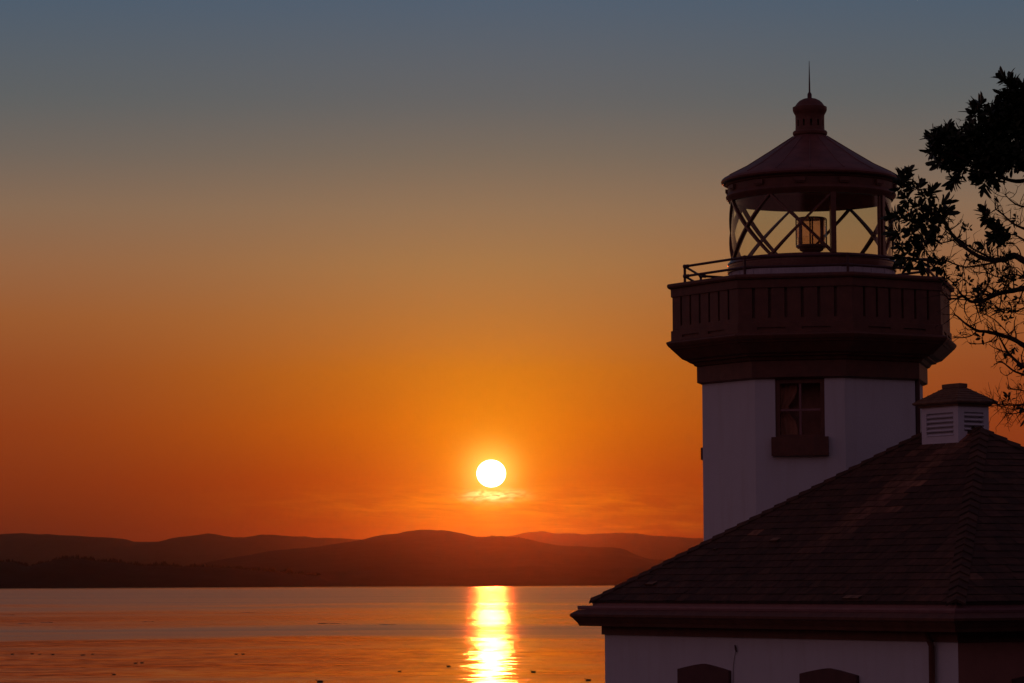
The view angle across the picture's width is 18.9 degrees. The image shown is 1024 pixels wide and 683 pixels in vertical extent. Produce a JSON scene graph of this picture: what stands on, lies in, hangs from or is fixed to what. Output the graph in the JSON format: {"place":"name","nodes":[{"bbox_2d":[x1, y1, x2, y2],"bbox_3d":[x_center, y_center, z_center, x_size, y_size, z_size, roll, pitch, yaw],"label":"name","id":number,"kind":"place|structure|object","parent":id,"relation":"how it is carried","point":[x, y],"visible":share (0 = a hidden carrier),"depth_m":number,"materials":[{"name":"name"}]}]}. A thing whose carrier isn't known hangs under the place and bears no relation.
{"place":"outdoors","nodes":[
{"label":"outdoors","id":0,"kind":"place"},
{"bbox_2d":[0,533,359,565],"bbox_3d":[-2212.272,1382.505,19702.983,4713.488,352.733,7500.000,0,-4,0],"label":"hills","id":1,"kind":"structure","parent":0,"point":[30,549],"depth_m":18209.32,"materials":[{"name":"brown"}]},
{"bbox_2d":[0,558,362,587],"bbox_3d":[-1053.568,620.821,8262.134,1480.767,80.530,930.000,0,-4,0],"label":"hills","id":2,"kind":"structure","parent":0,"point":[70,573],"depth_m":7936.57,"materials":[{"name":"brown"}]},
{"bbox_2d":[0,555,328,575],"bbox_3d":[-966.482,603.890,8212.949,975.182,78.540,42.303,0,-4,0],"label":"forest edge","id":3,"kind":"object","parent":2,"relation":"on","point":[164,563],"visible":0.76,"depth_m":8207.00,"materials":[{"name":"brown plant"}]},
{"bbox_2d":[0,585,614,682],"bbox_3d":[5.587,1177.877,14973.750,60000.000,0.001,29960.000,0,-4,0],"label":"sea","id":4,"kind":"structure","parent":0,"point":[493,634],"depth_m":559.48,"materials":[{"name":"orange liquid"}]},
{"bbox_2d":[188,530,664,572],"bbox_3d":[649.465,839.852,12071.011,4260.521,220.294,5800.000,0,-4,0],"label":"hills","id":5,"kind":"structure","parent":0,"point":[429,549],"depth_m":10370.61,"materials":[{"name":"brown"}]},
{"bbox_2d":[296,565,650,585],"bbox_3d":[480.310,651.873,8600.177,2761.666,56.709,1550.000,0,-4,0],"label":"hills","id":6,"kind":"structure","parent":0,"point":[532,575],"depth_m":8056.98,"materials":[{"name":"brown"}]},
{"bbox_2d":[0,0,1023,541],"label":"sky","id":7,"kind":"structure","parent":0,"point":[346,269],"materials":[{"name":"orange"}]},
{"bbox_2d":[506,531,703,559],"bbox_3d":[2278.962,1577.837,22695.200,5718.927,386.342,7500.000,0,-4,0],"label":"hills","id":8,"kind":"structure","parent":0,"point":[655,547],"depth_m":21736.40,"materials":[{"name":"brown"}]},
{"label":"ground","id":9,"kind":"structure","parent":0,"visible":0},
{"bbox_2d":[569,383,1023,682],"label":"fog signal building","id":10,"kind":"structure","parent":9,"relation":"on","point":[902,562],"depth_m":44.37,"materials":[{"name":"brown paint"}]},
{"bbox_2d":[666,64,956,540],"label":"lighthouse tower","id":11,"kind":"structure","parent":9,"relation":"on","point":[812,363],"depth_m":48.67,"materials":[{"name":"white paint"}]},
{"bbox_2d":[771,378,828,455],"bbox_3d":[4.556,1.198,48.531,0.894,1.214,0.500,-1,-5,13],"label":"window","id":12,"kind":"structure","parent":11,"relation":"in","point":[800,403],"depth_m":48.51,"materials":[{"name":"brown paint"}]},
{"bbox_2d":[879,66,1023,430],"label":"madrona tree","id":13,"kind":"object","parent":9,"relation":"on","point":[989,150],"visible":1,"depth_m":25.12,"materials":[{"name":"green plant"}]}
]}

